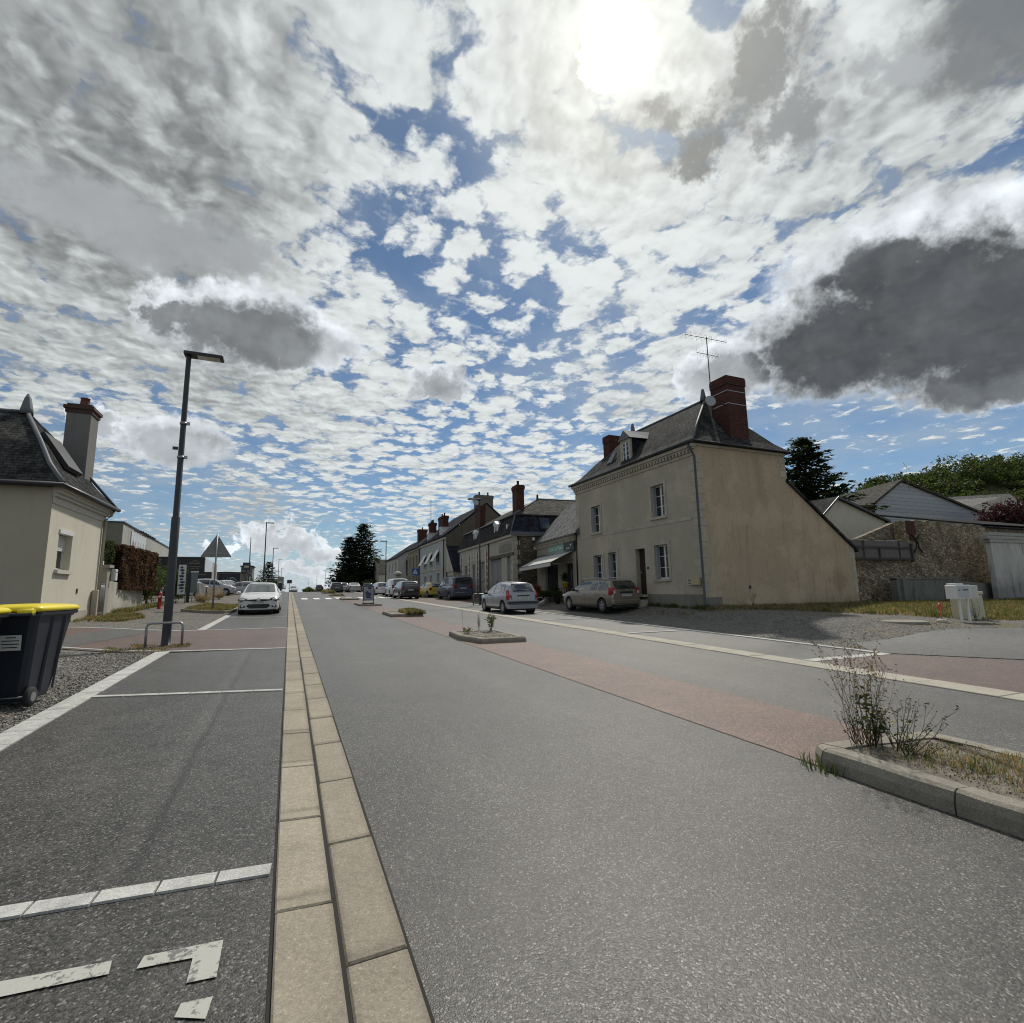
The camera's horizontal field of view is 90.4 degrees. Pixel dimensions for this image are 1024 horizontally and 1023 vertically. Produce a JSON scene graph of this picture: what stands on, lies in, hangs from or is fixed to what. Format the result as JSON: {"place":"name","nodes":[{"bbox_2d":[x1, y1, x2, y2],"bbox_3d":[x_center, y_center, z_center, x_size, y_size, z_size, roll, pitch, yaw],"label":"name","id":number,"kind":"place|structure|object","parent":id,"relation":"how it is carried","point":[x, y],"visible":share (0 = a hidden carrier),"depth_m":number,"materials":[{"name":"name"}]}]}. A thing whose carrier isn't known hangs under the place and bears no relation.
{"place":"outdoors","nodes":[
{"label":"outdoors","id":0,"kind":"place"},
{"bbox_2d":[0,651,152,732],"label":"gravel","id":1,"kind":"structure","parent":0,"point":[9,707],"depth_m":7.86,"materials":[{"name":"gravel"}]},
{"bbox_2d":[97,581,106,614],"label":"garden gate","id":2,"kind":"structure","parent":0,"point":[102,601],"depth_m":20.13,"materials":[{"name":"metal"}]},
{"bbox_2d":[69,611,144,622],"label":"grass","id":3,"kind":"structure","parent":0,"point":[119,616],"depth_m":17.89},
{"bbox_2d":[110,601,163,612],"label":"grass","id":4,"kind":"structure","parent":0,"point":[140,607],"depth_m":23.32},
{"bbox_2d":[130,642,191,648],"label":"grass","id":5,"kind":"structure","parent":0,"point":[166,646],"depth_m":11.77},
{"bbox_2d":[184,602,237,610],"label":"grass","id":6,"kind":"structure","parent":0,"point":[217,606],"depth_m":26.41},
{"bbox_2d":[0,593,1023,731],"bbox_3d":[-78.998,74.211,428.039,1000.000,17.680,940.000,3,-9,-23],"label":"ground","id":7,"kind":"structure","parent":0,"point":[193,621],"depth_m":16.31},
{"bbox_2d":[0,607,11,622],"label":"wheelie bin","id":8,"kind":"object","parent":7,"relation":"on","point":[4,612],"visible":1,"depth_m":5.82,"materials":[{"name":"plastic"}]},
{"bbox_2d":[0,603,79,706],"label":"wheelie bin","id":9,"kind":"object","parent":7,"relation":"on","point":[32,636],"visible":0.98,"depth_m":6.12,"materials":[{"name":"plastic"}]},
{"bbox_2d":[0,394,120,621],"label":"house","id":10,"kind":"structure","parent":7,"relation":"on","point":[57,507],"depth_m":15.94,"materials":[{"name":"paint"}]},
{"bbox_2d":[54,529,74,574],"bbox_3d":[-14.302,1.291,16.132,0.350,1.370,1.220,3,-9,-23],"label":"window","id":11,"kind":"structure","parent":10,"relation":"in","point":[62,533],"depth_m":16.32,"materials":[{"name":"white stone"}]},
{"bbox_2d":[103,540,116,581],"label":"hedge","id":12,"kind":"object","parent":7,"relation":"on","point":[108,559],"visible":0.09,"depth_m":21.86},
{"bbox_2d":[98,565,142,614],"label":"garden wall","id":13,"kind":"structure","parent":7,"relation":"on","point":[116,597],"depth_m":21.96,"materials":[{"name":"concrete"}]},
{"bbox_2d":[106,544,158,590],"bbox_3d":[-19.358,2.837,25.049,2.292,2.193,6.527,3,-9,-23],"label":"hedge","id":14,"kind":"object","parent":7,"relation":"on","point":[137,568],"visible":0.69,"depth_m":24.20,"materials":[{"name":"plant"}]},
{"bbox_2d":[105,521,168,556],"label":"warehouse","id":15,"kind":"structure","parent":7,"relation":"on","point":[121,532],"depth_m":41.11,"materials":[{"name":"grey metal"}]},
{"bbox_2d":[0,592,288,1022],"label":"parking lane","id":16,"kind":"structure","parent":7,"relation":"on","point":[100,794],"depth_m":3.03,"materials":[{"name":"asphalt"}]},
{"bbox_2d":[0,940,222,1018],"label":"parking bay marks","id":17,"kind":"object","parent":16,"relation":"on","point":[205,960],"visible":1,"depth_m":1.95,"materials":[{"name":"paint"}]},
{"bbox_2d":[236,582,284,613],"bbox_3d":[-12.611,4.331,25.623,2.159,1.505,4.680,3,-8,-23],"label":"parked car","id":18,"kind":"object","parent":16,"relation":"on","point":[263,596],"visible":1,"depth_m":23.88,"materials":[{"name":"white metal"}]},
{"bbox_2d":[142,559,165,603],"bbox_3d":[-21.092,3.973,29.333,1.842,3.010,3.104,7,-12,-43],"label":"climbing shrub","id":19,"kind":"object","parent":7,"relation":"on","point":[147,594],"visible":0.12,"depth_m":29.39,"materials":[{"name":"green plant"}]},
{"bbox_2d":[160,566,188,601],"bbox_3d":[-21.863,4.768,33.095,1.550,2.456,5.058,3,-9,-23],"label":"climbing shrub","id":20,"kind":"object","parent":7,"relation":"on","point":[176,584],"visible":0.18,"depth_m":32.13,"materials":[{"name":"green plant"}]},
{"bbox_2d":[175,558,187,603],"bbox_3d":[-20.231,4.243,31.171,0.480,2.750,0.040,3,-10,-26],"label":"banner","id":21,"kind":"object","parent":7,"relation":"on","point":[181,580],"visible":1,"depth_m":31.17,"materials":[{"name":"white plastic"}]},
{"bbox_2d":[153,557,216,595],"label":"showroom","id":22,"kind":"structure","parent":7,"relation":"on","point":[204,566],"depth_m":51.15,"materials":[{"name":"black metal"}]},
{"bbox_2d":[185,571,198,602],"bbox_3d":[-20.612,4.904,32.778,0.610,2.090,0.150,4,-10,-29],"label":"information panel","id":23,"kind":"object","parent":7,"relation":"on","point":[192,581],"visible":0.88,"depth_m":32.74,"materials":[{"name":"green plastic"}]},
{"bbox_2d":[180,607,237,613],"bbox_3d":[-15.932,5.234,27.491,2.160,0.430,8.000,3,-9,-23],"label":"grass bed","id":24,"kind":"object","parent":7,"relation":"on","point":[209,611],"visible":0.2,"depth_m":23.99,"materials":[{"name":"concrete"}]},
{"bbox_2d":[201,534,230,608],"bbox_3d":[-14.809,3.108,25.364,1.340,3.950,0.115,3,-10,-27],"label":"warning sign","id":25,"kind":"object","parent":24,"relation":"on","point":[216,547],"visible":0.87,"depth_m":25.51,"materials":[{"name":"metal"}]},
{"bbox_2d":[196,583,223,601],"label":"wall","id":26,"kind":"structure","parent":7,"relation":"on","point":[203,589],"depth_m":37.12,"materials":[{"name":"stone"}]},
{"bbox_2d":[198,579,235,595],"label":"parked car","id":27,"kind":"object","parent":7,"relation":"on","point":[229,589],"visible":0.48,"depth_m":49.11,"materials":[{"name":"silver metal"}]},
{"bbox_2d":[218,573,240,582],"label":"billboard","id":28,"kind":"object","parent":7,"relation":"on","point":[236,578],"visible":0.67,"depth_m":62.87,"materials":[{"name":"black paint"}]},
{"bbox_2d":[216,572,251,580],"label":"workshop","id":29,"kind":"structure","parent":7,"relation":"on","point":[243,574],"depth_m":79.17,"materials":[{"name":"grey metal"}]},
{"bbox_2d":[231,581,258,593],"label":"parked car","id":30,"kind":"object","parent":7,"relation":"on","point":[241,586],"visible":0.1,"depth_m":54.24,"materials":[{"name":"silver metal"}]},
{"bbox_2d":[257,562,279,581],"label":"conifer tree","id":31,"kind":"object","parent":7,"relation":"on","point":[268,568],"visible":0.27,"depth_m":107.44,"materials":[{"name":"green plant"}]},
{"bbox_2d":[325,537,369,591],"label":"conifer tree","id":32,"kind":"object","parent":7,"relation":"on","point":[347,541],"visible":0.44,"depth_m":97.98,"materials":[{"name":"green plant"}]},
{"bbox_2d":[333,523,383,591],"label":"conifer tree","id":33,"kind":"object","parent":7,"relation":"on","point":[365,552],"visible":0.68,"depth_m":98.28,"materials":[{"name":"green plant"}]},
{"bbox_2d":[372,560,386,582],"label":"house","id":34,"kind":"structure","parent":7,"relation":"on","point":[379,572],"depth_m":95.35,"materials":[{"name":"paint"}]},
{"bbox_2d":[387,527,427,579],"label":"house","id":35,"kind":"structure","parent":7,"relation":"on","point":[397,562],"depth_m":80.46,"materials":[{"name":"paint"}]},
{"bbox_2d":[406,530,437,586],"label":"terraced house","id":36,"kind":"structure","parent":7,"relation":"on","point":[413,556],"depth_m":70.03,"materials":[{"name":"brown stone"}]},
{"bbox_2d":[419,582,439,596],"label":"parked car","id":37,"kind":"object","parent":7,"relation":"on","point":[428,589],"visible":0.75,"depth_m":49.93,"materials":[{"name":"yellow metal"}]},
{"bbox_2d":[0,603,892,920],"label":"white stone line","id":38,"kind":"object","parent":7,"relation":"on","point":[16,733],"visible":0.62,"depth_m":4.85,"materials":[{"name":"paint"}]},
{"bbox_2d":[446,546,460,576],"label":"lean to","id":39,"kind":"object","parent":7,"relation":"on","point":[452,561],"visible":0.27,"depth_m":52.51,"materials":[{"name":"stone"}]},
{"bbox_2d":[418,492,500,586],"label":"terraced house","id":40,"kind":"structure","parent":7,"relation":"on","point":[432,557],"depth_m":56.82,"materials":[{"name":"paint"}]},
{"bbox_2d":[467,498,480,604],"bbox_3d":[-2.420,2.656,33.386,0.920,7.110,0.320,3,-9,-23],"label":"street lamp","id":41,"kind":"object","parent":7,"relation":"on","point":[479,499],"visible":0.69,"depth_m":33.41,"materials":[{"name":"grey metal"}]},
{"bbox_2d":[457,481,574,595],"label":"mansard house","id":42,"kind":"structure","parent":7,"relation":"on","point":[507,548],"depth_m":39.45,"materials":[{"name":"paint"}]},
{"bbox_2d":[492,559,497,586],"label":"barn door","id":43,"kind":"structure","parent":42,"relation":"in","point":[494,562],"depth_m":41.19,"materials":[{"name":"wood"}]},
{"bbox_2d":[539,518,549,528],"bbox_3d":[2.449,0.904,38.029,0.800,0.900,0.400,2,-9,-19],"label":"roof window","id":44,"kind":"structure","parent":42,"relation":"in","point":[544,522],"depth_m":37.98,"materials":[{"name":"blue glass"}]},
{"bbox_2d":[519,503,579,598],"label":"flower shop","id":45,"kind":"structure","parent":7,"relation":"on","point":[555,544],"depth_m":33.58,"materials":[{"name":"grey tile"}]},
{"bbox_2d":[552,590,563,603],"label":"potted plant","id":46,"kind":"object","parent":7,"relation":"on","point":[557,596],"visible":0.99,"depth_m":30.26,"materials":[{"name":"green plant"}]},
{"bbox_2d":[560,572,570,601],"bbox_3d":[3.232,4.503,30.707,0.555,1.841,0.573,3,-9,-23],"label":"flower pot","id":47,"kind":"object","parent":7,"relation":"on","point":[564,576],"visible":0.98,"depth_m":30.64,"materials":[{"name":"wood"}]},
{"bbox_2d":[562,577,640,612],"bbox_3d":[4.327,4.137,25.472,2.099,1.645,4.560,3,-9,-25],"label":"parked car","id":48,"kind":"object","parent":7,"relation":"on","point":[604,595],"visible":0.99,"depth_m":23.86,"materials":[{"name":"beige metal"}]},
{"bbox_2d":[358,592,868,659],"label":"parking lane","id":49,"kind":"structure","parent":7,"relation":"on","point":[788,650],"depth_m":13.79,"materials":[{"name":"asphalt"}]},
{"bbox_2d":[346,582,360,591],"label":"parked car","id":50,"kind":"object","parent":49,"relation":"on","point":[354,586],"visible":0.99,"depth_m":74.77,"materials":[{"name":"white metal"}]},
{"bbox_2d":[373,582,385,594],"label":"parked car","id":51,"kind":"object","parent":49,"relation":"on","point":[379,587],"visible":0.66,"depth_m":57.19,"materials":[{"name":"white metal"}]},
{"bbox_2d":[384,578,407,596],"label":"parked van","id":52,"kind":"object","parent":49,"relation":"on","point":[390,583],"visible":0.48,"depth_m":51.66,"materials":[{"name":"white metal"}]},
{"bbox_2d":[481,581,538,613],"bbox_3d":[-0.214,4.293,25.822,2.029,1.629,3.910,3,-8,-24],"label":"parked car","id":53,"kind":"object","parent":49,"relation":"on","point":[506,597],"visible":1,"depth_m":24.33,"materials":[{"name":"silver metal"}]},
{"bbox_2d":[265,596,1023,1022],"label":"kerb bedding","id":54,"kind":"object","parent":7,"relation":"on","point":[341,952],"visible":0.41,"depth_m":2.50,"materials":[{"name":"concrete"}]},
{"bbox_2d":[270,592,430,1022],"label":"kerb stones","id":55,"kind":"object","parent":54,"relation":"on","point":[308,985],"visible":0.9,"depth_m":2.43,"materials":[{"name":"stone"}]},
{"bbox_2d":[353,592,1023,700],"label":"kerb stones","id":56,"kind":"object","parent":54,"relation":"on","point":[1018,696],"visible":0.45,"depth_m":9.41,"materials":[{"name":"concrete"}]},
{"bbox_2d":[647,602,710,609],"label":"grass","id":57,"kind":"structure","parent":7,"relation":"on","point":[697,606],"depth_m":22.20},
{"bbox_2d":[568,331,859,607],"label":"house","id":58,"kind":"structure","parent":7,"relation":"on","point":[703,500],"depth_m":23.49,"materials":[{"name":"paint"}]},
{"bbox_2d":[589,502,602,534],"bbox_3d":[4.819,0.420,28.706,0.370,1.750,1.220,3,-9,-23],"label":"window","id":59,"kind":"structure","parent":58,"relation":"in","point":[597,511],"depth_m":28.97,"materials":[{"name":"beige glass"}]},
{"bbox_2d":[592,552,604,578],"bbox_3d":[4.886,3.133,28.260,0.370,1.690,1.220,3,-9,-23],"label":"window","id":60,"kind":"structure","parent":58,"relation":"in","point":[599,560],"depth_m":28.57,"materials":[{"name":"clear glass"}]},
{"bbox_2d":[606,549,619,578],"bbox_3d":[5.442,2.896,26.996,0.370,1.760,1.100,3,-9,-23],"label":"window","id":61,"kind":"structure","parent":58,"relation":"in","point":[613,557],"depth_m":27.25,"materials":[{"name":"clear glass"}]},
{"bbox_2d":[622,441,628,460],"bbox_3d":[6.073,-3.186,27.021,0.068,1.030,0.582,3,-9,-23],"label":"window","id":62,"kind":"structure","parent":58,"relation":"in","point":[625,447],"depth_m":27.05,"materials":[{"name":"clear glass"}]},
{"bbox_2d":[639,549,646,593],"bbox_3d":[6.505,2.932,24.886,0.105,2.180,0.700,3,-9,-23],"label":"door","id":63,"kind":"structure","parent":58,"relation":"in","point":[642,552],"depth_m":25.01,"materials":[{"name":"brown wood"}]},
{"bbox_2d":[648,479,667,520],"bbox_3d":[6.930,-0.515,23.910,0.370,1.770,1.220,3,-9,-23],"label":"window","id":64,"kind":"structure","parent":58,"relation":"in","point":[659,498],"depth_m":24.14,"materials":[{"name":"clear glass"}]},
{"bbox_2d":[651,540,671,581],"bbox_3d":[6.987,2.301,23.476,0.370,1.830,1.240,3,-9,-23],"label":"window","id":65,"kind":"structure","parent":58,"relation":"in","point":[663,556],"depth_m":23.71,"materials":[{"name":"clear glass"}]},
{"bbox_2d":[784,437,889,524],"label":"conifer tree","id":66,"kind":"object","parent":7,"relation":"on","point":[803,455],"visible":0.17,"depth_m":55.38,"materials":[{"name":"green plant"}]},
{"bbox_2d":[811,496,891,540],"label":"outbuilding","id":67,"kind":"structure","parent":7,"relation":"on","point":[848,519],"depth_m":46.59,"materials":[{"name":"paint"}]},
{"bbox_2d":[699,597,1023,619],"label":"grass","id":68,"kind":"structure","parent":7,"relation":"on","point":[998,607],"depth_m":19.91,"materials":[{"name":"plant"}]},
{"bbox_2d":[840,465,986,540],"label":"barn","id":69,"kind":"structure","parent":7,"relation":"on","point":[902,497],"depth_m":61.56,"materials":[{"name":"stone"}]},
{"bbox_2d":[853,520,990,602],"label":"stone wall","id":70,"kind":"structure","parent":7,"relation":"on","point":[941,549],"depth_m":28.71,"materials":[{"name":"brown stone"}]},
{"bbox_2d":[849,539,914,561],"bbox_3d":[19.348,2.066,26.661,5.370,1.144,0.140,3,-9,-23],"label":"board fence","id":71,"kind":"object","parent":70,"relation":"attached to","point":[882,550],"visible":0.88,"depth_m":26.79,"materials":[{"name":"wood"}]},
{"bbox_2d":[889,577,993,601],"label":"concrete wall","id":72,"kind":"structure","parent":7,"relation":"on","point":[911,589],"depth_m":26.45,"materials":[{"name":"concrete"}]},
{"bbox_2d":[876,514,1023,540],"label":"outbuilding","id":73,"kind":"structure","parent":7,"relation":"on","point":[1002,527],"depth_m":35.74,"materials":[{"name":"metal"}]},
{"bbox_2d":[945,583,978,621],"bbox_3d":[14.099,2.877,15.849,0.880,1.270,0.370,0,-9,-9],"label":"mailbox","id":74,"kind":"object","parent":7,"relation":"on","point":[958,591],"visible":0.95,"depth_m":15.73,"materials":[{"name":"white paint"}]},
{"bbox_2d":[950,591,985,618],"bbox_3d":[14.943,3.169,16.678,0.940,1.100,0.340,2,-12,-5],"label":"utility cabinet","id":75,"kind":"object","parent":7,"relation":"on","point":[955,608],"visible":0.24,"depth_m":16.55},
{"bbox_2d":[971,497,1023,523],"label":"purple tree","id":76,"kind":"object","parent":7,"relation":"on","point":[1008,513],"visible":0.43,"depth_m":59.40,"materials":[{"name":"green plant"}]},
{"bbox_2d":[980,532,1023,598],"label":"white wall","id":77,"kind":"structure","parent":7,"relation":"on","point":[1005,554],"depth_m":28.93,"materials":[{"name":"paint"}]},
{"bbox_2d":[0,0,1023,591],"label":"sky","id":78,"kind":"structure","parent":0,"point":[443,253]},
{"bbox_2d":[61,598,1023,692],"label":"red pavement","id":79,"kind":"structure","parent":0,"point":[1007,675],"depth_m":10.11,"materials":[{"name":"asphalt"}]},
{"bbox_2d":[102,646,165,652],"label":"grass","id":80,"kind":"structure","parent":79,"relation":"on","point":[120,649],"depth_m":11.00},
{"bbox_2d":[144,621,183,646],"bbox_3d":[-8.026,2.896,11.744,0.850,0.686,0.140,3,-9,-23],"label":"hoop barrier","id":81,"kind":"object","parent":79,"relation":"on","point":[173,622],"visible":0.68,"depth_m":11.78,"materials":[{"name":"metal"}]},
{"bbox_2d":[161,350,223,646],"bbox_3d":[-7.920,-0.384,12.588,0.965,7.410,0.320,3,-9,-23],"label":"street lamp","id":82,"kind":"object","parent":79,"relation":"on","point":[171,573],"visible":0.85,"depth_m":12.38,"materials":[{"name":"grey metal"}]},
{"bbox_2d":[392,581,419,598],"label":"parked car","id":83,"kind":"object","parent":79,"relation":"on","point":[408,589],"visible":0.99,"depth_m":45.05,"materials":[{"name":"black metal"}]},
{"bbox_2d":[438,575,473,599],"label":"parked van","id":84,"kind":"object","parent":79,"relation":"on","point":[450,587],"visible":0.99,"depth_m":42.81,"materials":[{"name":"grey metal"}]},
{"bbox_2d":[62,628,1023,658],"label":"asphalt patch","id":85,"kind":"object","parent":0,"point":[945,643],"visible":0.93,"depth_m":12.01,"materials":[{"name":"asphalt"}]},
{"bbox_2d":[592,607,1023,655],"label":"gravel","id":86,"kind":"structure","parent":85,"relation":"on","point":[807,623],"depth_m":15.56,"materials":[{"name":"gravel"}]},
{"bbox_2d":[881,619,929,624],"bbox_3d":[11.687,3.326,15.134,1.160,0.160,1.160,3,-9,-23],"label":"manhole cover","id":87,"kind":"object","parent":86,"relation":"on","point":[911,622],"visible":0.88,"depth_m":14.88,"materials":[{"name":"concrete"}]},
{"bbox_2d":[293,592,1023,1022],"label":"road","id":88,"kind":"structure","parent":0,"point":[553,848],"depth_m":2.89,"materials":[{"name":"asphalt"}]},
{"bbox_2d":[328,582,342,592],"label":"parked car","id":89,"kind":"object","parent":88,"relation":"on","point":[337,586],"visible":0.94,"depth_m":72.89,"materials":[{"name":"grey metal"}]},
{"bbox_2d":[354,602,381,605],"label":"traffic island","id":90,"kind":"structure","parent":88,"relation":"on","point":[374,604],"depth_m":32.00,"materials":[{"name":"concrete"}]},
{"bbox_2d":[362,586,373,603],"bbox_3d":[-9.179,5.327,32.551,0.720,1.120,0.470,2,-9,-17],"label":"advertising board","id":91,"kind":"object","parent":90,"relation":"on","point":[368,592],"visible":1,"depth_m":32.53,"materials":[{"name":"black plastic"}]},
{"bbox_2d":[382,611,422,616],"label":"traffic island","id":92,"kind":"structure","parent":88,"relation":"on","point":[393,613],"depth_m":22.06,"materials":[{"name":"concrete"}]},
{"bbox_2d":[398,607,425,613],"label":"grass","id":93,"kind":"structure","parent":92,"relation":"on","point":[408,610],"depth_m":22.23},
{"bbox_2d":[449,630,525,643],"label":"traffic island","id":94,"kind":"structure","parent":88,"relation":"on","point":[510,638],"depth_m":12.78,"materials":[{"name":"concrete"}]},
{"bbox_2d":[319,592,956,813],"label":"median strip","id":95,"kind":"object","parent":88,"relation":"on","point":[789,732],"visible":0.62,"depth_m":6.48,"materials":[{"name":"red concrete"}]},
{"bbox_2d":[797,750,845,775],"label":"grass","id":96,"kind":"structure","parent":88,"relation":"on","point":[803,760],"depth_m":4.08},
{"bbox_2d":[815,731,1023,838],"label":"traffic island","id":97,"kind":"structure","parent":88,"relation":"on","point":[1002,810],"depth_m":3.62,"materials":[{"name":"concrete"}]},
{"bbox_2d":[811,632,903,747],"bbox_3d":[3.011,1.486,4.331,0.827,0.936,0.472,3,-9,-23],"label":"tall weed","id":98,"kind":"object","parent":97,"relation":"on","point":[864,693],"visible":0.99,"depth_m":4.24,"materials":[{"name":"plant"}]},
{"bbox_2d":[834,699,889,750],"bbox_3d":[3.007,1.760,4.248,0.498,0.374,0.374,3,-9,-23],"label":"bushy weed","id":99,"kind":"object","parent":97,"relation":"on","point":[877,737],"visible":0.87,"depth_m":4.22,"materials":[{"name":"green plant"}]},
{"bbox_2d":[851,675,888,747],"bbox_3d":[3.001,1.669,4.272,0.231,0.560,0.287,-4,-9,19],"label":"leafy weed","id":100,"kind":"object","parent":97,"relation":"on","point":[872,717],"visible":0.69,"depth_m":4.25,"materials":[{"name":"green plant"}]},
{"bbox_2d":[874,693,958,752],"bbox_3d":[3.276,1.701,4.149,0.485,0.451,0.569,-3,-9,14],"label":"sprawling weed","id":101,"kind":"object","parent":97,"relation":"on","point":[902,729],"visible":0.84,"depth_m":4.12,"materials":[{"name":"green plant"}]},
{"bbox_2d":[891,734,945,756],"bbox_3d":[3.096,1.816,3.940,0.322,0.170,0.348,3,-9,-23],"label":"sprawling weed","id":102,"kind":"object","parent":97,"relation":"on","point":[913,750],"visible":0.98,"depth_m":3.98,"materials":[{"name":"green plant"}]},
{"bbox_2d":[865,738,1023,798],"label":"debris","id":103,"kind":"object","parent":97,"relation":"on","point":[1010,792],"visible":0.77,"depth_m":3.69,"materials":[{"name":"plant"}]},
{"bbox_2d":[879,737,1023,795],"bbox_3d":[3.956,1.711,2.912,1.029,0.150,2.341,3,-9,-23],"label":"grass","id":104,"kind":"structure","parent":0,"point":[971,764],"depth_m":3.72,"materials":[{"name":"plant"}]},
{"bbox_2d":[920,467,1023,499],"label":"hill","id":105,"kind":"structure","parent":0,"point":[989,488],"depth_m":154.00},
{"bbox_2d":[825,452,1023,501],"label":"wood","id":106,"kind":"object","parent":105,"relation":"on","point":[943,481],"visible":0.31,"depth_m":154.15,"materials":[{"name":"plant"}]},
{"bbox_2d":[948,494,1020,511],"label":"house","id":107,"kind":"structure","parent":105,"relation":"on","point":[976,501],"depth_m":102.31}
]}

